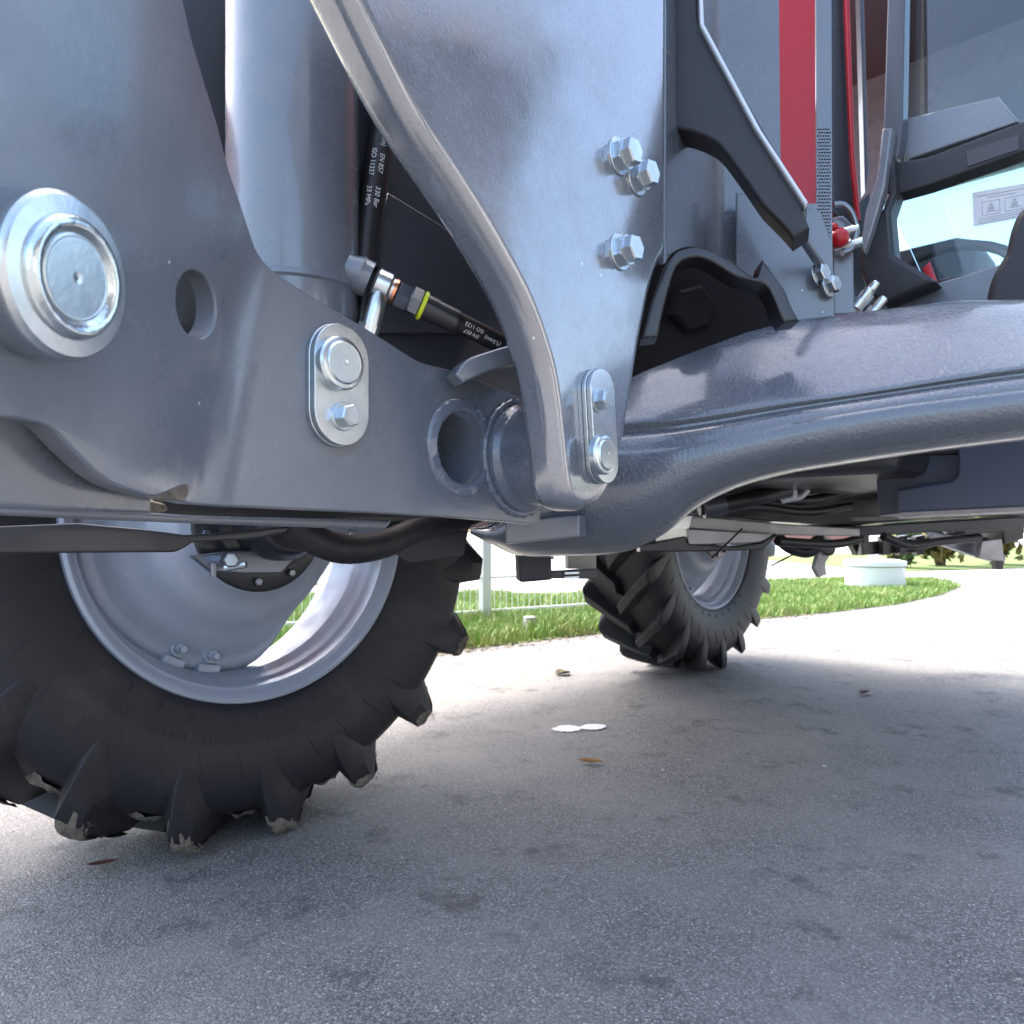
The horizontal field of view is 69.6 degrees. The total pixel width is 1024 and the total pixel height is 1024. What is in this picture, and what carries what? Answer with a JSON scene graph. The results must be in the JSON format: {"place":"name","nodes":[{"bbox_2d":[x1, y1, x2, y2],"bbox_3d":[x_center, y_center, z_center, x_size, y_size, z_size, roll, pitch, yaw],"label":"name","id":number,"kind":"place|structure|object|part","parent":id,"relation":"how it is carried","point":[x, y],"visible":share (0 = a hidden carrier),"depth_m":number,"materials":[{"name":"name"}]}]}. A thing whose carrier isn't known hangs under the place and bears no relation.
{"place":"outdoors","nodes":[
{"label":"outdoors","id":0,"kind":"place"},
{"bbox_2d":[270,585,600,647],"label":"grass","id":1,"kind":"structure","parent":0,"point":[504,626],"depth_m":4.95,"materials":[{"name":"green plant"}]},
{"bbox_2d":[0,586,1023,1023],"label":"road","id":2,"kind":"structure","parent":0,"point":[766,718],"depth_m":1.43,"materials":[{"name":"grey asphalt"}]},
{"bbox_2d":[86,858,117,864],"bbox_3d":[-0.789,0.676,1.418,0.055,0.005,0.016,1,-2,-26],"label":"leaf","id":3,"kind":"object","parent":2,"relation":"on","point":[101,862],"visible":1,"depth_m":1.42,"materials":[{"name":"red plant"}]},
{"bbox_2d":[0,0,1023,853],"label":"tractor","id":4,"kind":"object","parent":2,"relation":"on","point":[150,678],"visible":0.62,"depth_m":1.51,"materials":[{"name":"metal"}]},
{"bbox_2d":[0,0,1023,556],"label":"front loader","id":5,"kind":"object","parent":4,"relation":"attached to","point":[538,278],"visible":1,"depth_m":0.84,"materials":[{"name":"grey paint"}]},
{"bbox_3d":[1.729,-0.931,3.052,1.200,0.810,0.006,-1,-2,43],"label":"rear window","id":6,"kind":"part","parent":4,"relation":"part of","materials":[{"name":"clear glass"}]},
{"bbox_2d":[555,669,569,674],"bbox_3d":[0.227,0.718,3.306,0.073,0.018,0.061,0,-1,0],"label":"leaf","id":7,"kind":"object","parent":2,"relation":"on","point":[559,671],"visible":1,"depth_m":3.31,"materials":[{"name":"plant"}]},
{"bbox_2d":[553,725,580,731],"bbox_3d":[0.181,0.705,2.396,0.088,0.001,0.092,-1,-2,38],"label":"paint spot","id":8,"kind":"object","parent":2,"relation":"on","point":[568,728],"visible":1,"depth_m":2.40,"materials":[{"name":"white paint"}]},
{"bbox_2d":[578,758,602,761],"bbox_3d":[0.218,0.691,2.044,0.069,0.007,0.025,0,-1,0],"label":"leaf","id":9,"kind":"object","parent":2,"relation":"on","point":[590,760],"visible":1,"depth_m":2.05,"materials":[{"name":"brown plant"}]},
{"bbox_2d":[578,724,605,729],"bbox_3d":[0.267,0.705,2.418,0.073,0.001,0.093,-1,-2,39],"label":"paint spot","id":10,"kind":"object","parent":2,"relation":"on","point":[593,726],"visible":1,"depth_m":2.42,"materials":[{"name":"white paint"}]},
{"bbox_2d":[438,611,836,656],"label":"leaf litter","id":11,"kind":"object","parent":2,"relation":"on","point":[468,650],"visible":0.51,"depth_m":4.25,"materials":[{"name":"plant"}]},
{"bbox_2d":[859,690,868,693],"bbox_3d":[1.393,0.712,2.910,0.075,0.010,0.032,1,-2,-37],"label":"leaf","id":12,"kind":"object","parent":2,"relation":"on","point":[863,691],"visible":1,"depth_m":2.92,"materials":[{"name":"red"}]},
{"bbox_2d":[10,694,1018,1023],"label":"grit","id":13,"kind":"object","parent":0,"point":[512,934],"visible":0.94,"depth_m":1.14,"materials":[{"name":"grey gravel"}]},
{"bbox_2d":[309,533,1023,649],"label":"ground","id":14,"kind":"structure","parent":0,"point":[986,577],"depth_m":11.10,"materials":[{"name":"grey concrete"}]},
{"bbox_2d":[768,547,1023,570],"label":"verge","id":15,"kind":"structure","parent":14,"relation":"on","point":[969,562],"depth_m":15.58,"materials":[{"name":"plant"}]},
{"bbox_2d":[876,519,922,567],"bbox_3d":[6.890,0.147,13.041,0.815,1.768,0.699,0,-1,0],"label":"bush","id":16,"kind":"object","parent":15,"relation":"on","point":[908,557],"visible":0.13,"depth_m":12.88,"materials":[{"name":"green plant"}]},
{"bbox_2d":[918,517,971,565],"bbox_3d":[8.011,-0.162,13.771,1.161,2.358,0.949,0,-1,0],"label":"bush","id":17,"kind":"object","parent":15,"relation":"on","point":[939,555],"visible":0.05,"depth_m":13.59,"materials":[{"name":"green plant"}]},
{"bbox_2d":[972,516,1023,563],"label":"bush","id":18,"kind":"object","parent":15,"relation":"on","point":[1008,547],"visible":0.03,"depth_m":14.05,"materials":[{"name":"green plant"}]},
{"bbox_2d":[465,587,957,648],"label":"lawn","id":19,"kind":"structure","parent":0,"point":[534,639],"depth_m":5.60,"materials":[{"name":"plant"}]},
{"bbox_2d":[284,534,588,625],"bbox_3d":[-0.195,0.209,5.333,4.520,1.150,0.120,1,-2,-31],"label":"metal fence","id":20,"kind":"object","parent":19,"relation":"on","point":[486,577],"visible":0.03,"depth_m":5.31,"materials":[{"name":"grey metal"}]},
{"bbox_2d":[523,616,535,631],"bbox_3d":[0.114,0.718,4.697,0.069,0.100,0.069,0,-2,-17],"label":"boundary stone","id":21,"kind":"object","parent":19,"relation":"on","point":[529,618],"visible":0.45,"depth_m":4.67,"materials":[{"name":"stone"}]},
{"bbox_2d":[843,554,906,587],"bbox_3d":[4.111,0.671,8.342,0.650,0.384,0.649,0,-1,0],"label":"well ring","id":22,"kind":"object","parent":19,"relation":"on","point":[869,571],"visible":0.91,"depth_m":8.09,"materials":[{"name":"white paint"}]},
{"bbox_2d":[772,535,850,543],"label":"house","id":23,"kind":"structure","parent":0,"point":[810,537],"depth_m":35.98,"materials":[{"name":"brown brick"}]},
{"bbox_2d":[757,575,961,617],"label":"grass","id":24,"kind":"structure","parent":0,"point":[796,596],"depth_m":7.10,"materials":[{"name":"green plant"}]}
]}

